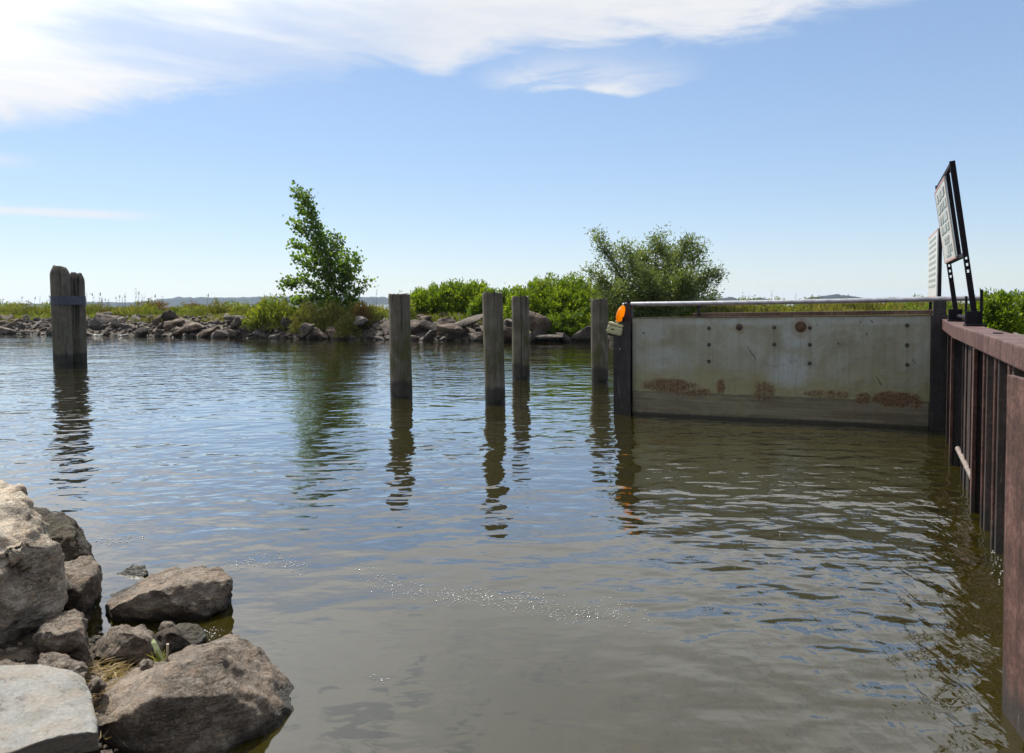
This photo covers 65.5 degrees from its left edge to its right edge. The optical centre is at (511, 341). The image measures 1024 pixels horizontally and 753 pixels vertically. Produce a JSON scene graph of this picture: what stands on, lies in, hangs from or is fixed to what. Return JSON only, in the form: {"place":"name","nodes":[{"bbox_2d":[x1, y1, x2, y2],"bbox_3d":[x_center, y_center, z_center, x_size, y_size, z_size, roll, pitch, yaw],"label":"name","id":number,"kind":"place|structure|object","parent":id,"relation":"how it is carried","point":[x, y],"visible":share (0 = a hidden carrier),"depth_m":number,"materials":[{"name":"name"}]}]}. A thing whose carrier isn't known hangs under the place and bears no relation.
{"place":"outdoors","nodes":[
{"label":"outdoors","id":0,"kind":"place"},
{"bbox_2d":[0,614,123,752],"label":"shore","id":1,"kind":"structure","parent":0,"point":[88,654],"depth_m":3.23,"materials":[{"name":"soil"}]},
{"bbox_2d":[0,659,24,665],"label":"rock","id":2,"kind":"object","parent":1,"relation":"on","point":[6,662],"visible":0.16,"depth_m":3.02,"materials":[{"name":"grey stone"}]},
{"bbox_2d":[0,633,34,648],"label":"rock","id":3,"kind":"object","parent":1,"relation":"on","point":[26,639],"visible":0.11,"depth_m":3.33,"materials":[{"name":"stone"}]},
{"bbox_2d":[0,480,69,643],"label":"boulder","id":4,"kind":"object","parent":1,"relation":"on","point":[34,586],"visible":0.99,"depth_m":3.39,"materials":[{"name":"stone"}]},
{"bbox_2d":[32,609,88,653],"bbox_3d":[-1.879,1.232,3.320,0.202,0.223,0.530,-2,3,-29],"label":"rock","id":5,"kind":"object","parent":1,"relation":"on","point":[64,632],"visible":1,"depth_m":3.15,"materials":[{"name":"grey stone"}]},
{"bbox_2d":[38,652,88,677],"bbox_3d":[-1.720,1.248,3.060,0.174,0.218,0.529,-2,3,-26],"label":"rock","id":6,"kind":"object","parent":1,"relation":"on","point":[58,660],"visible":0.49,"depth_m":2.91,"materials":[{"name":"grey stone"}]},
{"bbox_2d":[33,507,95,561],"bbox_3d":[-2.726,1.251,4.781,0.306,0.457,0.997,-3,4,-41],"label":"boulder","id":7,"kind":"object","parent":1,"relation":"on","point":[67,533],"visible":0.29,"depth_m":4.58,"materials":[{"name":"stone"}]},
{"bbox_2d":[62,555,102,613],"bbox_3d":[-2.181,1.246,3.973,0.247,0.341,0.714,-2,3,-28],"label":"boulder","id":8,"kind":"object","parent":1,"relation":"on","point":[84,574],"visible":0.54,"depth_m":3.77,"materials":[{"name":"grey stone"}]},
{"bbox_2d":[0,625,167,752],"bbox_3d":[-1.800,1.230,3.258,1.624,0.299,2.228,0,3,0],"label":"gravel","id":9,"kind":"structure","parent":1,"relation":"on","point":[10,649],"depth_m":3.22,"materials":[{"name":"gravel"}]},
{"bbox_2d":[0,664,98,752],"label":"stone slab","id":10,"kind":"structure","parent":9,"relation":"on","point":[45,709],"depth_m":2.46,"materials":[{"name":"pale limestone"}]},
{"bbox_2d":[88,676,106,693],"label":"stone","id":11,"kind":"object","parent":1,"relation":"on","point":[97,685],"visible":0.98,"depth_m":2.76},
{"bbox_2d":[67,648,147,748],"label":"dry grass","id":12,"kind":"structure","parent":1,"relation":"on","point":[113,672],"depth_m":3.08,"materials":[{"name":"plant"}]},
{"bbox_2d":[92,624,155,663],"bbox_3d":[-1.663,1.306,3.411,0.239,0.276,0.530,-2,3,-28],"label":"rock","id":13,"kind":"object","parent":1,"relation":"on","point":[127,642],"visible":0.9,"depth_m":3.22,"materials":[{"name":"grey stone"}]},
{"bbox_2d":[117,564,147,576],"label":"rock","id":14,"kind":"object","parent":1,"relation":"on","point":[137,570],"visible":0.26,"depth_m":4.45,"materials":[{"name":"stone"}]},
{"bbox_2d":[105,565,232,621],"bbox_3d":[-1.779,1.366,4.122,0.564,0.455,0.886,-2,3,-30],"label":"boulder","id":15,"kind":"object","parent":1,"relation":"on","point":[192,593],"visible":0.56,"depth_m":3.82,"materials":[{"name":"grey stone"}]},
{"bbox_2d":[154,623,206,659],"bbox_3d":[-1.510,1.362,3.604,0.247,0.249,0.444,-1,3,-20],"label":"rock","id":16,"kind":"object","parent":1,"relation":"on","point":[179,637],"visible":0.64,"depth_m":3.44,"materials":[{"name":"stone"}]},
{"bbox_2d":[158,620,175,631],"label":"stone","id":17,"kind":"object","parent":16,"relation":"on","point":[164,624],"visible":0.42,"depth_m":3.63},
{"bbox_2d":[95,634,293,752],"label":"boulder","id":18,"kind":"object","parent":1,"relation":"on","point":[225,693],"visible":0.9,"depth_m":2.73,"materials":[{"name":"grey stone"}]},
{"bbox_2d":[139,659,153,669],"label":"stone","id":19,"kind":"object","parent":18,"relation":"on","point":[145,664],"visible":0.84,"depth_m":2.95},
{"bbox_2d":[144,639,168,661],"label":"grass tuft","id":20,"kind":"object","parent":18,"relation":"on","point":[159,654],"visible":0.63,"depth_m":3.02,"materials":[{"name":"green plant"}]},
{"bbox_2d":[0,303,611,317],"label":"grass","id":21,"kind":"structure","parent":0,"point":[131,310],"depth_m":43.56,"materials":[{"name":"plant"}]},
{"bbox_2d":[2,317,612,341],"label":"bank","id":22,"kind":"structure","parent":0,"point":[293,336],"depth_m":36.46,"materials":[{"name":"stone"}]},
{"bbox_2d":[0,327,17,333],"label":"riprap stone","id":23,"kind":"object","parent":22,"relation":"on","point":[4,330],"visible":0.63,"depth_m":43.55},
{"bbox_2d":[3,320,16,328],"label":"riprap stone","id":24,"kind":"object","parent":22,"relation":"on","point":[11,324],"visible":0.41,"depth_m":44.84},
{"bbox_2d":[10,301,38,314],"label":"weed plant","id":25,"kind":"object","parent":22,"relation":"on","point":[28,308],"visible":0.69,"depth_m":47.97,"materials":[{"name":"green plant"}]},
{"bbox_2d":[88,316,107,330],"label":"bank boulder","id":26,"kind":"object","parent":22,"relation":"on","point":[96,323],"visible":1,"depth_m":39.51,"materials":[{"name":"stone"}]},
{"bbox_2d":[89,302,113,311],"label":"weed plant","id":27,"kind":"object","parent":22,"relation":"on","point":[99,307],"visible":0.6,"depth_m":46.02,"materials":[{"name":"green plant"}]},
{"bbox_2d":[101,315,118,323],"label":"riprap stone","id":28,"kind":"object","parent":22,"relation":"on","point":[108,318],"visible":0.32,"depth_m":42.50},
{"bbox_2d":[110,318,125,326],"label":"riprap stone","id":29,"kind":"object","parent":22,"relation":"on","point":[115,322],"visible":0.77,"depth_m":41.03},
{"bbox_2d":[121,323,131,330],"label":"riprap stone","id":30,"kind":"object","parent":22,"relation":"on","point":[125,326],"visible":0.69,"depth_m":40.57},
{"bbox_2d":[134,326,147,336],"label":"riprap stone","id":31,"kind":"object","parent":22,"relation":"on","point":[142,331],"visible":0.56,"depth_m":38.97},
{"bbox_2d":[128,298,154,308],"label":"weed plant","id":32,"kind":"object","parent":22,"relation":"on","point":[136,306],"visible":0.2,"depth_m":46.10,"materials":[{"name":"green plant"}]},
{"bbox_2d":[140,303,161,314],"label":"weed plant","id":33,"kind":"object","parent":22,"relation":"on","point":[154,310],"visible":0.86,"depth_m":43.59,"materials":[{"name":"green plant"}]},
{"bbox_2d":[139,299,171,310],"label":"weed plant","id":34,"kind":"object","parent":22,"relation":"on","point":[160,305],"visible":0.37,"depth_m":45.79,"materials":[{"name":"green plant"}]},
{"bbox_2d":[151,316,163,324],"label":"riprap stone","id":35,"kind":"object","parent":22,"relation":"on","point":[156,321],"visible":0.39,"depth_m":40.33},
{"bbox_2d":[154,329,164,336],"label":"riprap stone","id":36,"kind":"object","parent":22,"relation":"on","point":[158,332],"visible":0.56,"depth_m":38.64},
{"bbox_2d":[161,310,178,321],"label":"riprap stone","id":37,"kind":"object","parent":22,"relation":"on","point":[167,315],"visible":0.48,"depth_m":39.79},
{"bbox_2d":[163,318,184,329],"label":"riprap stone","id":38,"kind":"object","parent":22,"relation":"on","point":[169,324],"visible":0.84,"depth_m":39.25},
{"bbox_2d":[172,330,182,336],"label":"riprap stone","id":39,"kind":"object","parent":22,"relation":"on","point":[177,333],"visible":0.88,"depth_m":38.00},
{"bbox_2d":[177,306,200,312],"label":"weed plant","id":40,"kind":"object","parent":22,"relation":"on","point":[185,310],"visible":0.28,"depth_m":42.58,"materials":[{"name":"green plant"}]},
{"bbox_2d":[180,321,204,333],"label":"riprap stone","id":41,"kind":"object","parent":22,"relation":"on","point":[189,327],"visible":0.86,"depth_m":37.93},
{"bbox_2d":[196,326,220,337],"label":"riprap stone","id":42,"kind":"object","parent":22,"relation":"on","point":[206,332],"visible":0.42,"depth_m":37.12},
{"bbox_2d":[205,298,232,313],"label":"weed plant","id":43,"kind":"object","parent":22,"relation":"on","point":[227,307],"visible":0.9,"depth_m":41.37,"materials":[{"name":"green plant"}]},
{"bbox_2d":[211,330,227,337],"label":"riprap stone","id":44,"kind":"object","parent":22,"relation":"on","point":[220,334],"visible":0.63,"depth_m":36.54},
{"bbox_2d":[223,315,240,319],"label":"bank boulder","id":45,"kind":"object","parent":22,"relation":"on","point":[232,317],"visible":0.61,"depth_m":37.26,"materials":[{"name":"stone"}]},
{"bbox_2d":[228,331,241,337],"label":"riprap stone","id":46,"kind":"object","parent":22,"relation":"on","point":[233,334],"visible":0.62,"depth_m":36.21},
{"bbox_2d":[1,310,470,321],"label":"grass","id":47,"kind":"structure","parent":22,"relation":"on","point":[93,315],"depth_m":36.74,"materials":[{"name":"green plant"}]},
{"bbox_2d":[229,316,247,329],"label":"bank boulder","id":48,"kind":"object","parent":22,"relation":"on","point":[236,323],"visible":0.77,"depth_m":36.55,"materials":[{"name":"stone"}]},
{"bbox_2d":[227,300,252,311],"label":"weed plant","id":49,"kind":"object","parent":22,"relation":"on","point":[241,305],"visible":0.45,"depth_m":41.58,"materials":[{"name":"green plant"}]},
{"bbox_2d":[0,310,503,323],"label":"bank weeds","id":50,"kind":"object","parent":22,"relation":"on","point":[136,320],"visible":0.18,"depth_m":39.66,"materials":[{"name":"green plant"}]},
{"bbox_2d":[252,329,264,336],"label":"riprap stone","id":51,"kind":"object","parent":22,"relation":"on","point":[257,333],"visible":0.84,"depth_m":35.98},
{"bbox_2d":[240,292,298,331],"bbox_3d":[-10.909,-1.305,36.294,3.101,1.849,1.686,0,3,0],"label":"shrub","id":52,"kind":"object","parent":22,"relation":"on","point":[258,318],"visible":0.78,"depth_m":36.06,"materials":[{"name":"green plant"}]},
{"bbox_2d":[268,334,280,338],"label":"riprap stone","id":53,"kind":"object","parent":22,"relation":"on","point":[275,336],"visible":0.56,"depth_m":35.02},
{"bbox_2d":[280,317,292,330],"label":"riprap stone","id":54,"kind":"object","parent":22,"relation":"on","point":[286,323],"visible":0.4,"depth_m":35.81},
{"bbox_2d":[287,298,323,334],"bbox_3d":[-9.027,-1.075,35.171,1.802,1.695,1.502,0,3,0],"label":"weed clump","id":55,"kind":"object","parent":22,"relation":"on","point":[305,310],"visible":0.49,"depth_m":34.93,"materials":[{"name":"green plant"}]},
{"bbox_2d":[0,312,612,341],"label":"rubble","id":56,"kind":"object","parent":22,"relation":"on","point":[376,326],"visible":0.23,"depth_m":38.54,"materials":[{"name":"stone"}]},
{"bbox_2d":[298,310,335,333],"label":"weed clump","id":57,"kind":"object","parent":22,"relation":"on","point":[315,319],"visible":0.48,"depth_m":34.61,"materials":[{"name":"green plant"}]},
{"bbox_2d":[306,327,329,338],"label":"riprap stone","id":58,"kind":"object","parent":22,"relation":"on","point":[316,333],"visible":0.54,"depth_m":34.05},
{"bbox_2d":[300,323,314,335],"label":"bank boulder","id":59,"kind":"object","parent":58,"relation":"on","point":[306,329],"visible":1,"depth_m":33.83,"materials":[{"name":"stone"}]},
{"bbox_2d":[276,180,378,315],"bbox_3d":[-8.508,-4.134,36.350,5.021,6.505,2.823,0,3,0],"label":"poplar tree","id":60,"kind":"object","parent":22,"relation":"on","point":[323,252],"visible":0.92,"depth_m":36.27,"materials":[{"name":"green plant"}]},
{"bbox_2d":[315,299,348,328],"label":"weed clump","id":61,"kind":"object","parent":22,"relation":"on","point":[336,313],"visible":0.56,"depth_m":34.68,"materials":[{"name":"green plant"}]},
{"bbox_2d":[326,325,350,339],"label":"riprap stone","id":62,"kind":"object","parent":22,"relation":"on","point":[329,332],"visible":0.46,"depth_m":33.92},
{"bbox_2d":[333,311,365,337],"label":"weed clump","id":63,"kind":"object","parent":22,"relation":"on","point":[341,327],"visible":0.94,"depth_m":33.74,"materials":[{"name":"green plant"}]},
{"bbox_2d":[348,330,360,339],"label":"riprap stone","id":64,"kind":"object","parent":22,"relation":"on","point":[351,337],"visible":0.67,"depth_m":33.73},
{"bbox_2d":[353,315,368,326],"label":"bank boulder","id":65,"kind":"object","parent":22,"relation":"on","point":[360,321],"visible":0.98,"depth_m":33.67,"materials":[{"name":"stone"}]},
{"bbox_2d":[341,300,382,323],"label":"weed clump","id":66,"kind":"object","parent":22,"relation":"on","point":[371,307],"visible":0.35,"depth_m":34.97,"materials":[{"name":"green plant"}]},
{"bbox_2d":[351,299,373,328],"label":"weed clump","id":67,"kind":"object","parent":22,"relation":"on","point":[363,311],"visible":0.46,"depth_m":34.48,"materials":[{"name":"brown plant"}]},
{"bbox_2d":[380,320,388,335],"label":"riprap stone","id":68,"kind":"object","parent":22,"relation":"on","point":[384,326],"visible":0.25,"depth_m":33.61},
{"bbox_2d":[384,290,417,320],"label":"shrub","id":69,"kind":"object","parent":22,"relation":"on","point":[413,315],"visible":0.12,"depth_m":34.40,"materials":[{"name":"green plant"}]},
{"bbox_2d":[410,319,422,334],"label":"riprap stone","id":70,"kind":"object","parent":22,"relation":"on","point":[415,327],"visible":0.27,"depth_m":33.09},
{"bbox_2d":[421,330,432,340],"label":"riprap stone","id":71,"kind":"object","parent":22,"relation":"on","point":[427,336],"visible":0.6,"depth_m":32.00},
{"bbox_2d":[419,319,437,331],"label":"riprap stone","id":72,"kind":"object","parent":22,"relation":"on","point":[426,325],"visible":0.61,"depth_m":32.79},
{"bbox_2d":[436,317,456,336],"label":"riprap stone","id":73,"kind":"object","parent":22,"relation":"on","point":[445,320],"visible":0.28,"depth_m":32.70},
{"bbox_2d":[410,276,492,314],"bbox_3d":[-2.838,-1.985,36.408,4.777,1.939,3.206,0,3,0],"label":"bush","id":74,"kind":"object","parent":22,"relation":"on","point":[451,297],"visible":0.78,"depth_m":35.53,"materials":[{"name":"green plant"}]},
{"bbox_2d":[445,327,465,340],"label":"riprap stone","id":75,"kind":"object","parent":22,"relation":"on","point":[449,336],"visible":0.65,"depth_m":31.84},
{"bbox_2d":[436,323,464,333],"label":"bank boulder","id":76,"kind":"object","parent":75,"relation":"on","point":[447,328],"visible":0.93,"depth_m":31.65,"materials":[{"name":"stone"}]},
{"bbox_2d":[456,314,482,327],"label":"bank boulder","id":77,"kind":"object","parent":75,"relation":"on","point":[468,321],"visible":0.73,"depth_m":31.84,"materials":[{"name":"stone"}]},
{"bbox_2d":[469,331,482,341],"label":"riprap stone","id":78,"kind":"object","parent":22,"relation":"on","point":[476,336],"visible":0.48,"depth_m":31.28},
{"bbox_2d":[466,282,516,315],"bbox_3d":[-0.337,-1.726,34.191,3.381,1.608,1.897,0,3,0],"label":"bush","id":79,"kind":"object","parent":22,"relation":"on","point":[476,308],"visible":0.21,"depth_m":33.84,"materials":[{"name":"green plant"}]},
{"bbox_2d":[503,326,511,341],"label":"riprap stone","id":80,"kind":"object","parent":22,"relation":"on","point":[507,331],"visible":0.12,"depth_m":30.32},
{"bbox_2d":[504,318,511,326],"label":"riprap stone","id":81,"kind":"object","parent":22,"relation":"on","point":[508,321],"visible":0.35,"depth_m":31.99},
{"bbox_2d":[529,331,546,341],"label":"riprap stone","id":82,"kind":"object","parent":22,"relation":"on","point":[532,336],"visible":0.27,"depth_m":30.09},
{"bbox_2d":[529,310,553,334],"bbox_3d":[0.981,-0.666,30.434,1.354,0.796,0.782,17,1,-23],"label":"bank boulder","id":83,"kind":"object","parent":82,"relation":"on","point":[538,322],"visible":0.73,"depth_m":30.12,"materials":[{"name":"stone"}]},
{"bbox_2d":[503,271,610,319],"bbox_3d":[1.862,-1.817,32.597,4.900,2.211,4.099,0,3,0],"label":"bush","id":84,"kind":"object","parent":22,"relation":"on","point":[545,295],"visible":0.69,"depth_m":31.97,"materials":[{"name":"green plant"}]},
{"bbox_2d":[529,307,590,335],"bbox_3d":[2.507,-0.735,30.768,4.126,1.234,1.526,0,3,0],"label":"shrub","id":85,"kind":"object","parent":22,"relation":"on","point":[577,322],"visible":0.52,"depth_m":30.49,"materials":[{"name":"green plant"}]},
{"bbox_2d":[554,332,572,341],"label":"riprap stone","id":86,"kind":"object","parent":22,"relation":"on","point":[565,338],"visible":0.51,"depth_m":29.83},
{"bbox_2d":[536,334,562,338],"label":"bank boulder","id":87,"kind":"object","parent":86,"relation":"on","point":[550,336],"visible":0.98,"depth_m":29.60,"materials":[{"name":"stone"}]},
{"bbox_2d":[570,326,590,341],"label":"riprap stone","id":88,"kind":"object","parent":22,"relation":"on","point":[583,334],"visible":0.45,"depth_m":29.79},
{"bbox_2d":[587,309,659,325],"bbox_3d":[4.383,-0.876,30.200,3.145,1.162,1.321,0,3,0],"label":"shrub","id":89,"kind":"object","parent":22,"relation":"on","point":[612,316],"visible":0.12,"depth_m":29.95,"materials":[{"name":"green plant"}]},
{"bbox_2d":[577,223,729,316],"bbox_3d":[5.349,-2.300,30.147,5.868,4.516,3.676,0,3,0],"label":"bush","id":90,"kind":"object","parent":22,"relation":"on","point":[651,282],"visible":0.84,"depth_m":29.75,"materials":[{"name":"green plant"}]},
{"bbox_2d":[682,306,704,316],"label":"weed plant","id":91,"kind":"object","parent":22,"relation":"on","point":[694,308],"visible":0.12,"depth_m":29.81,"materials":[{"name":"green plant"}]},
{"bbox_2d":[679,299,1020,319],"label":"weeds","id":92,"kind":"object","parent":22,"relation":"on","point":[811,307],"visible":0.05,"depth_m":28.92,"materials":[{"name":"green plant"}]},
{"bbox_2d":[885,302,905,309],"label":"weed plant","id":93,"kind":"object","parent":22,"relation":"on","point":[890,304],"visible":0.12,"depth_m":28.67,"materials":[{"name":"green plant"}]},
{"bbox_2d":[927,228,941,314],"bbox_3d":[5.801,-0.648,10.951,0.061,1.675,1.699,1,3,24],"label":"notice board","id":94,"kind":"object","parent":22,"relation":"on","point":[934,266],"visible":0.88,"depth_m":10.48,"materials":[{"name":"white metal"}]},
{"bbox_2d":[962,287,1023,333],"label":"bush","id":95,"kind":"object","parent":22,"relation":"on","point":[1000,313],"visible":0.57,"depth_m":13.34,"materials":[{"name":"green plant"}]},
{"bbox_2d":[1009,289,1023,326],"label":"bush","id":96,"kind":"object","parent":22,"relation":"on","point":[1019,304],"visible":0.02,"depth_m":14.41,"materials":[{"name":"green plant"}]},
{"bbox_2d":[1,292,1020,306],"bbox_3d":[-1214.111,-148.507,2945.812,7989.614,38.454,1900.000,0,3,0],"label":"hills","id":97,"kind":"structure","parent":0,"point":[176,301],"depth_m":3196.13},
{"bbox_2d":[0,301,1023,752],"bbox_3d":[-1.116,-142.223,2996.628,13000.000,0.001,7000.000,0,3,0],"label":"water","id":98,"kind":"structure","parent":0,"point":[798,587],"depth_m":4.94,"materials":[{"name":"liquid"}]},
{"bbox_2d":[50,265,86,364],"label":"mooring piles","id":99,"kind":"object","parent":98,"relation":"in","point":[68,313],"visible":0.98,"depth_m":20.37,"materials":[{"name":"grey wood"}]},
{"bbox_2d":[388,293,412,397],"bbox_3d":[-1.795,0.362,12.851,0.374,2.273,0.365,0,3,0],"label":"wooden pile","id":100,"kind":"object","parent":98,"relation":"in","point":[400,350],"visible":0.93,"depth_m":12.70,"materials":[{"name":"grey wood"}]},
{"bbox_2d":[482,292,504,404],"bbox_3d":[-0.262,0.402,11.854,0.342,2.265,0.308,0,3,0],"label":"wooden pile","id":101,"kind":"object","parent":98,"relation":"in","point":[493,338],"visible":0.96,"depth_m":11.71,"materials":[{"name":"grey wood"}]},
{"bbox_2d":[512,296,529,378],"bbox_3d":[0.175,0.225,15.777,0.349,2.237,0.358,0,3,0],"label":"wooden pile","id":102,"kind":"object","parent":98,"relation":"in","point":[520,343],"visible":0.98,"depth_m":15.62,"materials":[{"name":"grey wood"}]},
{"bbox_2d":[96,534,1002,682],"bbox_3d":[0.171,1.287,4.414,5.494,0.008,2.325,-1,3,-8],"label":"foam","id":103,"kind":"object","parent":98,"relation":"on","point":[445,589],"visible":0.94,"depth_m":4.09,"materials":[{"name":"grey"}]},
{"bbox_2d":[591,298,607,383],"bbox_3d":[1.628,0.292,14.807,0.321,2.173,0.316,0,3,0],"label":"wooden pile","id":104,"kind":"object","parent":98,"relation":"in","point":[599,342],"visible":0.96,"depth_m":14.67,"materials":[{"name":"grey wood"}]},
{"bbox_2d":[942,319,1023,577],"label":"steel wall","id":105,"kind":"structure","parent":98,"relation":"in","point":[983,362],"depth_m":5.22,"materials":[{"name":"metal"}]},
{"bbox_2d":[613,296,979,430],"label":"steel gate","id":106,"kind":"structure","parent":105,"relation":"attached to","point":[876,368],"depth_m":9.82,"materials":[{"name":"metal"}]},
{"bbox_2d":[606,305,624,335],"bbox_3d":[1.384,-0.273,10.604,0.270,0.407,0.232,0,3,0],"label":"warning lamp","id":107,"kind":"object","parent":106,"relation":"attached to","point":[616,328],"visible":1,"depth_m":10.56,"materials":[{"name":"orange metal"}]},
{"bbox_2d":[934,160,986,325],"bbox_3d":[4.131,-0.858,7.392,0.293,1.395,1.860,1,3,24],"label":"notice board","id":108,"kind":"object","parent":105,"relation":"on","point":[973,316],"visible":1,"depth_m":7.08,"materials":[{"name":"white metal"}]},
{"bbox_2d":[1002,375,1023,740],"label":"steel post","id":109,"kind":"object","parent":98,"relation":"in","point":[1013,668],"visible":1,"depth_m":2.78,"materials":[{"name":"metal"}]},
{"bbox_2d":[0,0,1023,303],"label":"sky","id":110,"kind":"structure","parent":0,"point":[151,147],"materials":[{"name":"blue"}]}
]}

